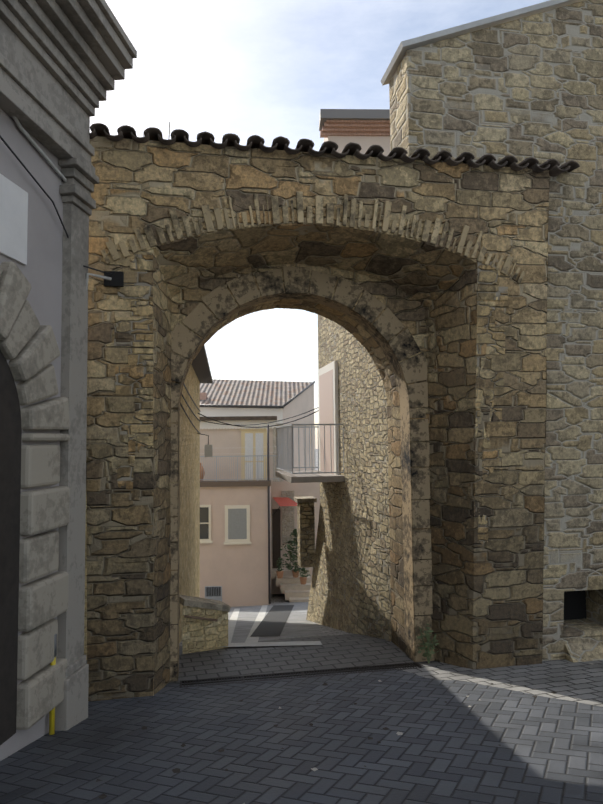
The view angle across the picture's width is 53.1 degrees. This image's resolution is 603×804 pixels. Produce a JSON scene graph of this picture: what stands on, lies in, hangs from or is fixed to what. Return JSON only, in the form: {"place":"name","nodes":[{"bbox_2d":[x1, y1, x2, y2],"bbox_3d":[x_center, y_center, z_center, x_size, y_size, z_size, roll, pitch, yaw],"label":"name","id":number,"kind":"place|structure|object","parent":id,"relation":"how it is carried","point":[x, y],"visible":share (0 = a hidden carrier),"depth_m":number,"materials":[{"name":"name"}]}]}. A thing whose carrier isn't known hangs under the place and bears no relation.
{"place":"outdoors","nodes":[
{"label":"outdoors","id":0,"kind":"place"},
{"bbox_2d":[207,587,220,595],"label":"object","id":1,"kind":"object","parent":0,"point":[215,590],"visible":0.57,"depth_m":21.50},
{"bbox_2d":[200,407,282,422],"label":"house wall","id":2,"kind":"structure","parent":0,"point":[219,412],"depth_m":25.65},
{"bbox_2d":[200,404,283,408],"bbox_3d":[-2.860,0.182,25.450,4.209,0.222,0.120,0,-4,-2],"label":"roof gutter","id":3,"kind":"object","parent":2,"relation":"attached to","point":[240,406],"visible":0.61,"depth_m":25.43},
{"bbox_2d":[200,379,311,405],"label":"house roof","id":4,"kind":"structure","parent":2,"relation":"on","point":[244,392],"depth_m":28.15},
{"bbox_2d":[200,392,206,399],"bbox_3d":[-4.401,-0.120,26.673,0.385,0.568,0.500,0,-4,-2],"label":"house chimney","id":5,"kind":"object","parent":4,"relation":"on","point":[203,395],"visible":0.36,"depth_m":26.43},
{"bbox_2d":[273,423,283,481],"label":"cream house quoins","id":6,"kind":"object","parent":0,"point":[275,450],"visible":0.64,"depth_m":23.14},
{"bbox_2d":[281,491,294,542],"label":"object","id":7,"kind":"object","parent":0,"point":[288,525],"visible":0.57,"depth_m":24.29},
{"bbox_2d":[0,449,602,803],"bbox_3d":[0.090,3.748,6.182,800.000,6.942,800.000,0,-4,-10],"label":"street ground","id":8,"kind":"structure","parent":0,"point":[549,750],"depth_m":4.56,"materials":[{"name":"stone"}]},
{"bbox_2d":[0,108,62,760],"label":"building wall","id":9,"kind":"structure","parent":8,"relation":"on","point":[41,270],"depth_m":4.93,"materials":[{"name":"grey paint"}]},
{"bbox_2d":[0,350,21,744],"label":"door","id":10,"kind":"structure","parent":9,"relation":"in","point":[10,449],"depth_m":4.46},
{"bbox_2d":[0,174,27,264],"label":"sign panel","id":11,"kind":"object","parent":9,"relation":"attached to","point":[13,217],"visible":0.94,"depth_m":4.56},
{"bbox_2d":[0,261,69,729],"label":"stone door surround","id":12,"kind":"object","parent":9,"relation":"attached to","point":[29,348],"depth_m":4.70,"materials":[{"name":"stone"}]},
{"bbox_2d":[49,657,55,734],"bbox_3d":[-2.035,2.421,4.925,0.041,0.670,0.041,2,-4,-33],"label":"gas riser pipe","id":13,"kind":"object","parent":12,"relation":"attached to","point":[52,720],"visible":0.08,"depth_m":4.90,"materials":[{"name":"yellow"}]},
{"bbox_2d":[54,634,56,656],"bbox_3d":[-2.039,1.997,4.952,0.052,0.180,0.052,-1,-4,12],"label":"pipe","id":14,"kind":"object","parent":12,"relation":"attached to","point":[55,645],"visible":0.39,"depth_m":4.94,"materials":[{"name":"grey"}]},
{"bbox_2d":[0,18,89,142],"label":"frieze","id":15,"kind":"object","parent":9,"relation":"attached to","point":[20,57],"visible":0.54,"depth_m":4.88,"materials":[{"name":"stone"}]},
{"bbox_2d":[0,67,90,163],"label":"cornice molding","id":16,"kind":"structure","parent":9,"relation":"attached to","point":[6,78],"depth_m":4.85,"materials":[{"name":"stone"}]},
{"bbox_2d":[0,78,94,173],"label":"architrave","id":17,"kind":"object","parent":9,"relation":"attached to","point":[39,128],"visible":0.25,"depth_m":4.75,"materials":[{"name":"stone"}]},
{"bbox_2d":[0,0,94,116],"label":"cornice molding","id":18,"kind":"structure","parent":9,"relation":"attached to","point":[23,34],"depth_m":4.85,"materials":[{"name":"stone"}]},
{"bbox_2d":[0,52,94,155],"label":"cornice molding","id":19,"kind":"structure","parent":9,"relation":"attached to","point":[26,85],"depth_m":4.82,"materials":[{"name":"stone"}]},
{"bbox_2d":[2,0,98,107],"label":"cornice molding","id":20,"kind":"structure","parent":9,"relation":"attached to","point":[18,10],"depth_m":4.87,"materials":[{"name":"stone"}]},
{"bbox_2d":[0,135,112,275],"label":"black cable","id":21,"kind":"object","parent":9,"relation":"attached to","point":[23,165],"visible":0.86,"depth_m":4.94,"materials":[{"name":"black plastic"}]},
{"bbox_2d":[18,0,106,100],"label":"cornice","id":22,"kind":"structure","parent":9,"relation":"attached to","point":[37,13],"depth_m":4.99,"materials":[{"name":"stone"}]},
{"bbox_2d":[35,0,114,90],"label":"cornice","id":23,"kind":"structure","parent":22,"relation":"on","point":[60,20],"depth_m":5.07,"materials":[{"name":"stone"}]},
{"bbox_2d":[55,0,124,79],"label":"cornice","id":24,"kind":"structure","parent":23,"relation":"on","point":[78,17],"depth_m":5.16,"materials":[{"name":"stone"}]},
{"bbox_2d":[77,0,132,68],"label":"cornice","id":25,"kind":"structure","parent":24,"relation":"on","point":[100,21],"depth_m":5.24,"materials":[{"name":"stone"}]},
{"bbox_2d":[95,0,136,57],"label":"cornice","id":26,"kind":"structure","parent":25,"relation":"on","point":[115,24],"depth_m":5.32,"materials":[{"name":"stone"}]},
{"bbox_2d":[55,664,88,730],"bbox_3d":[-1.983,2.600,5.191,0.130,0.550,0.380,-1,-4,7],"label":"pilaster base","id":27,"kind":"object","parent":8,"relation":"on","point":[71,709],"visible":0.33,"depth_m":5.11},
{"bbox_2d":[65,655,85,677],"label":"pilaster base molding","id":28,"kind":"structure","parent":27,"relation":"on","point":[76,665],"depth_m":5.20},
{"bbox_2d":[57,203,88,665],"bbox_3d":[-2.025,0.533,5.351,0.080,4.696,0.320,-1,-4,7],"label":"pilaster","id":29,"kind":"object","parent":8,"relation":"on","point":[74,326],"visible":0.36,"depth_m":5.31,"materials":[{"name":"stone"}]},
{"bbox_2d":[12,116,111,289],"bbox_3d":[-2.183,-1.988,4.493,0.211,2.116,2.706,-1,-4,11],"label":"conduit pipe","id":30,"kind":"object","parent":29,"relation":"attached to","point":[38,148],"visible":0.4,"depth_m":5.03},
{"bbox_2d":[62,195,91,215],"bbox_3d":[-2.037,-1.781,5.477,0.110,0.060,0.350,-1,-4,7],"label":"pilaster capital","id":31,"kind":"object","parent":29,"relation":"attached to","point":[79,204],"visible":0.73,"depth_m":5.37,"materials":[{"name":"stone"}]},
{"bbox_2d":[60,184,95,208],"bbox_3d":[-2.020,-1.853,5.459,0.150,0.080,0.390,-1,-4,7],"label":"pilaster capital","id":32,"kind":"object","parent":31,"relation":"on","point":[80,194],"visible":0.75,"depth_m":5.33,"materials":[{"name":"stone"}]},
{"bbox_2d":[63,178,90,196],"bbox_3d":[-2.043,-1.930,5.492,0.100,0.080,0.340,-1,-4,7],"label":"pilaster capital","id":33,"kind":"object","parent":32,"relation":"on","point":[71,181],"visible":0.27,"depth_m":5.36,"materials":[{"name":"stone"}]},
{"bbox_2d":[61,167,93,192],"bbox_3d":[-2.030,-2.011,5.480,0.130,0.080,0.370,-1,-4,7],"label":"pilaster capital","id":34,"kind":"object","parent":33,"relation":"on","point":[79,177],"visible":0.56,"depth_m":5.37,"materials":[{"name":"stone"}]},
{"bbox_2d":[58,158,98,183],"bbox_3d":[-2.010,-2.083,5.456,0.180,0.060,0.420,-1,-4,7],"label":"pilaster capital","id":35,"kind":"object","parent":34,"relation":"on","point":[84,170],"visible":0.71,"depth_m":5.31,"materials":[{"name":"stone"}]},
{"bbox_2d":[84,365,199,659],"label":"yellow stone house","id":36,"kind":"structure","parent":8,"relation":"on","point":[189,531],"depth_m":10.80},
{"bbox_2d":[191,345,212,382],"bbox_3d":[-5.412,-0.753,11.027,7.743,0.060,8.527,0,-4,-10],"label":"roof eave","id":37,"kind":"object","parent":36,"relation":"attached to","point":[200,365],"depth_m":12.10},
{"bbox_2d":[204,445,211,456],"bbox_3d":[-2.149,1.124,13.915,0.180,0.280,0.180,0,-4,-10],"label":"wall lantern","id":38,"kind":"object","parent":36,"relation":"attached to","point":[207,450],"depth_m":13.82,"materials":[{"name":"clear glass"}]},
{"bbox_2d":[198,410,318,427],"bbox_3d":[-0.998,0.391,13.468,2.940,0.371,0.024,-2,-4,18],"label":"street cable","id":39,"kind":"object","parent":36,"relation":"attached to","point":[262,426],"visible":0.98,"depth_m":13.42,"materials":[{"name":"black plastic"}]},
{"bbox_2d":[200,407,318,425],"bbox_3d":[-1.042,0.345,13.820,3.129,0.381,0.020,-2,-4,23],"label":"street cable","id":40,"kind":"object","parent":36,"relation":"attached to","point":[263,423],"visible":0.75,"depth_m":13.69,"materials":[{"name":"black plastic"}]},
{"bbox_2d":[183,606,227,653],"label":"low stone wall","id":41,"kind":"structure","parent":8,"relation":"on","point":[199,635],"depth_m":7.62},
{"bbox_2d":[184,615,217,621],"bbox_3d":[-1.255,2.705,7.539,0.442,0.148,0.032,2,-4,-32],"label":"street parapet handrail","id":42,"kind":"object","parent":41,"relation":"attached to","point":[200,618],"visible":1,"depth_m":7.53,"materials":[{"name":"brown wood"}]},
{"bbox_2d":[179,595,230,611],"bbox_3d":[-1.278,2.593,7.780,0.644,0.243,0.340,2,-4,-32],"label":"wall coping","id":43,"kind":"object","parent":41,"relation":"on","point":[198,602],"visible":0.92,"depth_m":7.68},
{"bbox_2d":[200,486,271,606],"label":"building wall","id":44,"kind":"structure","parent":8,"relation":"on","point":[238,573],"depth_m":21.63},
{"bbox_2d":[200,505,210,540],"bbox_3d":[-3.570,4.348,21.686,0.640,1.290,0.150,0,-4,-2],"label":"window frame","id":45,"kind":"structure","parent":44,"relation":"attached to","point":[209,506],"depth_m":21.62,"materials":[{"name":"beige"}]},
{"bbox_2d":[200,507,208,538],"bbox_3d":[-3.568,4.345,21.658,0.472,1.122,0.105,0,-4,-2],"label":"glass window","id":46,"kind":"structure","parent":45,"relation":"attached to","point":[204,518],"depth_m":21.61,"materials":[{"name":"grey"}]},
{"bbox_2d":[205,586,221,600],"bbox_3d":[-3.141,7.051,21.547,0.612,0.947,0.120,0,-4,-2],"label":"frame","id":47,"kind":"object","parent":44,"relation":"attached to","point":[215,597],"depth_m":21.50,"materials":[{"name":"grey metal"}]},
{"bbox_2d":[200,480,270,486],"bbox_3d":[-3.121,2.975,21.951,3.999,0.180,0.620,0,-4,-2],"label":"cream house terrace edge","id":48,"kind":"object","parent":44,"relation":"attached to","point":[236,483],"visible":0.64,"depth_m":21.67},
{"bbox_2d":[200,428,272,481],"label":"wall","id":49,"kind":"structure","parent":44,"relation":"on","point":[224,442],"depth_m":23.14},
{"bbox_2d":[200,420,275,427],"bbox_3d":[-3.238,0.853,23.231,4.494,0.293,0.320,0,-4,-2],"label":"house cornice band","id":50,"kind":"object","parent":49,"relation":"attached to","point":[247,423],"visible":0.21,"depth_m":23.10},
{"bbox_2d":[200,427,273,428],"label":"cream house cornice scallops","id":51,"kind":"object","parent":50,"relation":"attached to","point":[238,428],"visible":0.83,"depth_m":23.08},
{"bbox_2d":[200,416,276,420],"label":"house cornice tiles","id":52,"kind":"object","parent":50,"relation":"on","point":[242,418],"visible":0.57,"depth_m":22.94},
{"bbox_2d":[241,430,266,479],"bbox_3d":[-1.816,2.042,23.193,0.990,1.994,0.140,0,-4,-2],"label":"french window frame","id":53,"kind":"object","parent":49,"relation":"attached to","point":[243,432],"visible":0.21,"depth_m":23.13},
{"bbox_2d":[245,433,252,479],"bbox_3d":[-2.012,2.092,23.154,0.302,1.785,0.100,0,-4,-2],"label":"french window leaf","id":54,"kind":"object","parent":53,"relation":"attached to","point":[248,439],"visible":0.64,"depth_m":23.11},
{"bbox_2d":[255,433,262,479],"bbox_3d":[-1.611,2.089,23.167,0.304,1.785,0.100,0,-4,-2],"label":"french window leaf","id":55,"kind":"object","parent":53,"relation":"attached to","point":[259,442],"visible":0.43,"depth_m":23.13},
{"bbox_2d":[225,505,249,541],"bbox_3d":[-2.306,4.380,21.724,0.898,1.319,0.150,0,-4,-2],"label":"window frame","id":56,"kind":"structure","parent":44,"relation":"attached to","point":[227,507],"depth_m":21.65,"materials":[{"name":"beige"}]},
{"bbox_2d":[228,508,246,538],"bbox_3d":[-2.305,4.378,21.697,0.664,1.085,0.105,0,-4,-2],"label":"glass window","id":57,"kind":"structure","parent":56,"relation":"attached to","point":[237,523],"depth_m":21.64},
{"bbox_2d":[224,542,250,544],"bbox_3d":[-2.291,5.063,21.657,0.988,0.071,0.200,0,-4,-2],"label":"window sill","id":58,"kind":"structure","parent":44,"relation":"attached to","point":[229,543],"depth_m":21.56,"materials":[{"name":"beige"}]},
{"bbox_2d":[200,455,278,481],"bbox_3d":[-2.312,2.441,22.301,3.178,0.935,1.309,0,-4,-10],"label":"terrace railing","id":59,"kind":"object","parent":44,"relation":"on","point":[231,479],"visible":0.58,"depth_m":21.87,"materials":[{"name":"metal"}]},
{"bbox_2d":[267,425,270,603],"bbox_3d":[-1.174,4.003,21.679,0.093,6.382,0.082,0,-4,-10],"label":"downpipe","id":60,"kind":"object","parent":44,"relation":"attached to","point":[269,574],"visible":0.88,"depth_m":21.63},
{"bbox_2d":[222,641,321,646],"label":"ramp top kerb","id":61,"kind":"structure","parent":8,"relation":"on","point":[293,643],"depth_m":7.82,"materials":[{"name":"concrete"}]},
{"bbox_2d":[228,602,319,642],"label":"pavement","id":62,"kind":"structure","parent":8,"relation":"on","point":[297,624],"depth_m":11.57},
{"bbox_2d":[228,609,239,642],"bbox_3d":[-1.563,4.987,13.880,0.174,2.780,11.859,0,-4,-5],"label":"paving strip","id":63,"kind":"object","parent":62,"relation":"on","point":[232,621],"visible":0.82,"depth_m":12.12,"materials":[{"name":"concrete"}]},
{"bbox_2d":[245,605,267,642],"bbox_3d":[-0.975,5.192,14.676,0.189,3.191,13.668,0,-4,-3],"label":"paving strip","id":64,"kind":"object","parent":62,"relation":"on","point":[259,618],"visible":0.82,"depth_m":11.52,"materials":[{"name":"stone"}]},
{"bbox_2d":[250,605,293,636],"bbox_3d":[-0.502,5.170,14.681,0.707,2.841,12.171,-1,-4,-1],"label":"paving strip","id":65,"kind":"object","parent":62,"relation":"on","point":[273,622],"visible":1,"depth_m":11.88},
{"bbox_2d":[283,384,314,470],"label":"building wall","id":66,"kind":"structure","parent":8,"relation":"on","point":[303,402],"depth_m":28.49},
{"bbox_2d":[271,480,319,593],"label":"building wall","id":67,"kind":"structure","parent":66,"relation":"attached to","point":[304,489],"depth_m":24.39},
{"bbox_2d":[272,509,280,567],"bbox_3d":[-1.011,5.519,24.317,0.329,2.400,0.120,0,-4,-2],"label":"door","id":68,"kind":"structure","parent":67,"relation":"in","point":[276,546],"depth_m":24.26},
{"bbox_2d":[273,497,296,505],"bbox_3d":[-0.580,3.936,23.827,0.807,0.244,1.352,1,-4,-18],"label":"red awning","id":69,"kind":"object","parent":67,"relation":"attached to","point":[283,501],"visible":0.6,"depth_m":23.84,"materials":[{"name":"red"}]},
{"bbox_2d":[283,381,314,406],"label":"roof verge trim","id":70,"kind":"structure","parent":66,"relation":"attached to","point":[298,394],"depth_m":27.70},
{"bbox_2d":[289,597,308,601],"bbox_3d":[-0.057,7.545,23.390,0.837,0.286,1.980,0,-4,-2],"label":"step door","id":71,"kind":"structure","parent":8,"relation":"on","point":[298,599],"depth_m":22.42,"materials":[{"name":"stone"}]},
{"bbox_2d":[285,590,309,599],"bbox_3d":[-0.148,7.373,23.558,1.000,0.290,1.660,0,-4,-2],"label":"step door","id":72,"kind":"structure","parent":71,"relation":"on","point":[297,593],"depth_m":22.74,"materials":[{"name":"stone"}]},
{"bbox_2d":[280,583,310,592],"bbox_3d":[-0.242,7.194,23.726,1.169,0.295,1.340,0,-4,-2],"label":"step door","id":73,"kind":"structure","parent":72,"relation":"on","point":[292,586],"depth_m":23.07,"materials":[{"name":"stone"}]},
{"bbox_2d":[276,576,309,585],"bbox_3d":[-0.339,7.007,23.895,1.342,0.299,1.020,0,-4,-2],"label":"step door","id":74,"kind":"structure","parent":73,"relation":"on","point":[288,579],"depth_m":23.39,"materials":[{"name":"stone"}]},
{"bbox_2d":[276,571,283,577],"bbox_3d":[-0.800,6.429,22.473,0.310,0.240,0.295,0,-4,-10],"label":"flower pot","id":75,"kind":"object","parent":74,"relation":"on","point":[279,574],"visible":0.92,"depth_m":22.38,"materials":[{"name":"ceramic"}]},
{"bbox_2d":[276,557,285,570],"bbox_3d":[-0.797,6.071,22.499,0.387,0.562,0.387,3,-5,-42],"label":"potted plant","id":76,"kind":"object","parent":75,"relation":"on","point":[280,563],"visible":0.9,"depth_m":22.48,"materials":[{"name":"green plant"}]},
{"bbox_2d":[271,568,309,578],"bbox_3d":[-0.439,6.812,24.064,1.519,0.304,0.700,0,-4,-2],"label":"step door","id":77,"kind":"structure","parent":74,"relation":"on","point":[287,572],"depth_m":23.72,"materials":[{"name":"stone"}]},
{"bbox_2d":[292,570,298,577],"bbox_3d":[-0.222,6.624,23.231,0.310,0.240,0.295,0,-4,-10],"label":"flower pot","id":78,"kind":"object","parent":73,"relation":"on","point":[295,575],"visible":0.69,"depth_m":23.13,"materials":[{"name":"ceramic"}]},
{"bbox_2d":[280,529,300,571],"bbox_3d":[-0.203,5.722,23.282,1.280,1.648,1.247,0,-4,-10],"label":"climbing plant","id":79,"kind":"object","parent":78,"relation":"on","point":[292,556],"visible":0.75,"depth_m":23.21,"materials":[{"name":"green plant"}]},
{"bbox_2d":[299,577,306,584],"bbox_3d":[0.071,6.709,22.634,0.310,0.240,0.295,0,-4,-10],"label":"potted plant","id":80,"kind":"object","parent":73,"relation":"on","point":[303,580],"visible":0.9,"depth_m":22.54,"materials":[{"name":"ceramic"}]},
{"bbox_2d":[296,567,310,576],"bbox_3d":[0.054,6.422,22.647,0.564,0.420,0.592,0,-4,-10],"label":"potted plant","id":81,"kind":"object","parent":80,"relation":"on","point":[303,570],"visible":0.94,"depth_m":22.60,"materials":[{"name":"green plant"}]},
{"bbox_2d":[86,141,549,700],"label":"stone gateway wall","id":82,"kind":"structure","parent":8,"relation":"on","point":[488,601],"depth_m":6.46,"materials":[{"name":"stone"}]},
{"bbox_2d":[104,271,123,286],"bbox_3d":[-1.817,-1.186,5.851,0.180,0.140,0.095,0,-4,-10],"label":"putlog hole","id":83,"kind":"object","parent":82,"relation":"attached to","point":[117,279],"visible":0.71,"depth_m":5.81,"materials":[{"name":"black"}]},
{"bbox_2d":[178,293,414,676],"bbox_3d":[-0.059,1.026,7.023,2.684,4.576,0.314,0,-4,-10],"label":"arch inner surface","id":84,"kind":"object","parent":82,"relation":"attached to","point":[375,334],"visible":0.88,"depth_m":7.22,"materials":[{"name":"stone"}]},
{"bbox_2d":[170,266,434,681],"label":"stone arch","id":85,"kind":"structure","parent":82,"relation":"attached to","point":[200,320],"depth_m":7.05,"materials":[{"name":"stone"}]},
{"bbox_2d":[114,254,507,695],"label":"corner stones","id":86,"kind":"object","parent":82,"relation":"attached to","point":[138,332],"visible":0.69,"depth_m":5.92,"materials":[{"name":"stone"}]},
{"bbox_2d":[100,196,524,283],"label":"arch stones","id":87,"kind":"object","parent":82,"relation":"attached to","point":[111,247],"visible":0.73,"depth_m":6.09,"materials":[{"name":"stone"}]},
{"bbox_2d":[118,193,519,279],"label":"arch stones","id":88,"kind":"object","parent":82,"relation":"attached to","point":[150,237],"visible":0.83,"depth_m":6.14,"materials":[{"name":"stone"}]},
{"bbox_2d":[90,136,548,173],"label":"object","id":89,"kind":"object","parent":82,"relation":"on","point":[275,152],"visible":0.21,"depth_m":6.15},
{"bbox_2d":[89,123,579,176],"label":"roof tiles","id":90,"kind":"object","parent":89,"relation":"on","point":[253,141],"visible":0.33,"depth_m":6.16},
{"bbox_2d":[181,191,491,265],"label":"arch stones","id":91,"kind":"object","parent":82,"relation":"attached to","point":[319,213],"visible":0.94,"depth_m":6.20,"materials":[{"name":"stone"}]},
{"bbox_2d":[96,679,556,798],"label":"paving stones","id":92,"kind":"object","parent":8,"relation":"on","point":[175,770],"visible":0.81,"depth_m":4.47,"materials":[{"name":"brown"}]},
{"bbox_2d":[243,663,592,803],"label":"pebbles","id":93,"kind":"object","parent":8,"relation":"on","point":[397,733],"visible":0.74,"depth_m":4.56,"materials":[{"name":"beige"}]},
{"bbox_2d":[417,624,438,663],"bbox_3d":[1.442,2.773,6.937,0.284,0.452,0.330,-2,-4,15],"label":"plant","id":94,"kind":"object","parent":8,"relation":"on","point":[428,653],"visible":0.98,"depth_m":6.90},
{"bbox_2d":[389,0,602,660],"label":"building wall","id":95,"kind":"structure","parent":8,"relation":"on","point":[521,89],"depth_m":6.82,"materials":[{"name":"stone"}]},
{"bbox_2d":[381,0,583,85],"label":"roof edge","id":96,"kind":"object","parent":95,"relation":"attached to","point":[427,39],"visible":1,"depth_m":6.68,"materials":[{"name":"concrete"}]},
{"bbox_2d":[564,590,586,619],"bbox_3d":[3.212,2.446,7.504,0.640,0.503,0.144,0,-4,-10],"label":"niche back","id":97,"kind":"object","parent":95,"relation":"attached to","point":[574,604],"visible":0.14,"depth_m":7.46,"materials":[{"name":"black"}]},
{"bbox_2d":[565,641,602,661],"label":"plinth wall","id":98,"kind":"structure","parent":8,"relation":"on","point":[584,651],"depth_m":6.88,"materials":[{"name":"stone"}]},
{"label":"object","id":99,"kind":"structure","parent":8,"relation":"on"},
{"bbox_2d":[297,502,314,567],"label":"stone pillar","id":100,"kind":"structure","parent":99,"relation":"attached to","point":[306,532],"depth_m":12.21,"materials":[{"name":"stone"}]},
{"bbox_2d":[294,496,316,502],"bbox_3d":[0.075,2.004,12.400,0.400,0.080,0.440,0,-4,-10],"label":"wall pier cap","id":101,"kind":"object","parent":100,"relation":"on","point":[305,499],"visible":1,"depth_m":12.20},
{"bbox_2d":[276,424,343,473],"bbox_3d":[0.111,0.854,11.242,0.910,0.844,1.968,0,-4,-10],"label":"balcony railing","id":102,"kind":"object","parent":99,"relation":"attached to","point":[287,440],"visible":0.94,"depth_m":10.67,"materials":[{"name":"metal"}]},
{"bbox_2d":[275,470,344,482],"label":"balcony slab","id":103,"kind":"structure","parent":99,"relation":"attached to","point":[306,478],"depth_m":10.29,"materials":[{"name":"concrete"}]},
{"bbox_2d":[318,361,338,474],"bbox_3d":[0.512,0.318,11.438,0.080,2.030,1.445,0,-4,-10],"label":"balcony door frame","id":104,"kind":"object","parent":99,"relation":"attached to","point":[333,365],"visible":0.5,"depth_m":10.78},
{"bbox_2d":[319,369,333,473],"bbox_3d":[0.474,0.387,11.427,0.010,1.890,1.165,0,-4,-10],"label":"balcony door","id":105,"kind":"structure","parent":104,"relation":"in","point":[326,394],"depth_m":11.40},
{"bbox_2d":[171,264,432,661],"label":"arch stones","id":106,"kind":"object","parent":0,"point":[407,310],"depth_m":7.42,"materials":[{"name":"stone"}]},
{"bbox_2d":[90,0,548,448],"label":"sky","id":107,"kind":"structure","parent":0,"point":[267,69],"materials":[{"name":"white"}]},
{"bbox_2d":[306,315,390,641],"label":"stone wall","id":108,"kind":"structure","parent":0,"point":[350,590],"depth_m":9.32,"materials":[{"name":"stone"}]},
{"bbox_2d":[324,136,390,155],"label":"cream building","id":109,"kind":"structure","parent":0,"point":[365,143],"depth_m":14.46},
{"bbox_2d":[319,109,389,130],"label":"roof fascia","id":110,"kind":"structure","parent":109,"relation":"on","point":[354,114],"depth_m":14.09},
{"bbox_2d":[320,130,389,137],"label":"cornice molding","id":111,"kind":"structure","parent":109,"relation":"attached to","point":[324,134],"depth_m":14.43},
{"bbox_2d":[322,126,389,132],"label":"cornice molding","id":112,"kind":"structure","parent":109,"relation":"attached to","point":[387,130],"depth_m":14.34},
{"bbox_2d":[324,122,389,127],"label":"cornice molding","id":113,"kind":"structure","parent":109,"relation":"attached to","point":[335,125],"depth_m":14.26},
{"bbox_2d":[326,120,389,123],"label":"cornice molding","id":114,"kind":"structure","parent":109,"relation":"attached to","point":[361,121],"depth_m":14.18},
{"bbox_3d":[0.030,3.110,6.578,2.640,0.161,0.180,0,-4,-10],"label":"drain channel void","id":115,"kind":"object","parent":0,"visible":0},
{"bbox_2d":[180,662,422,687],"bbox_3d":[0.029,3.003,6.585,2.664,0.063,0.180,0,-4,-10],"label":"drain grate","id":116,"kind":"object","parent":115,"relation":"on","point":[362,669],"visible":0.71,"depth_m":6.59,"materials":[{"name":"metal"}]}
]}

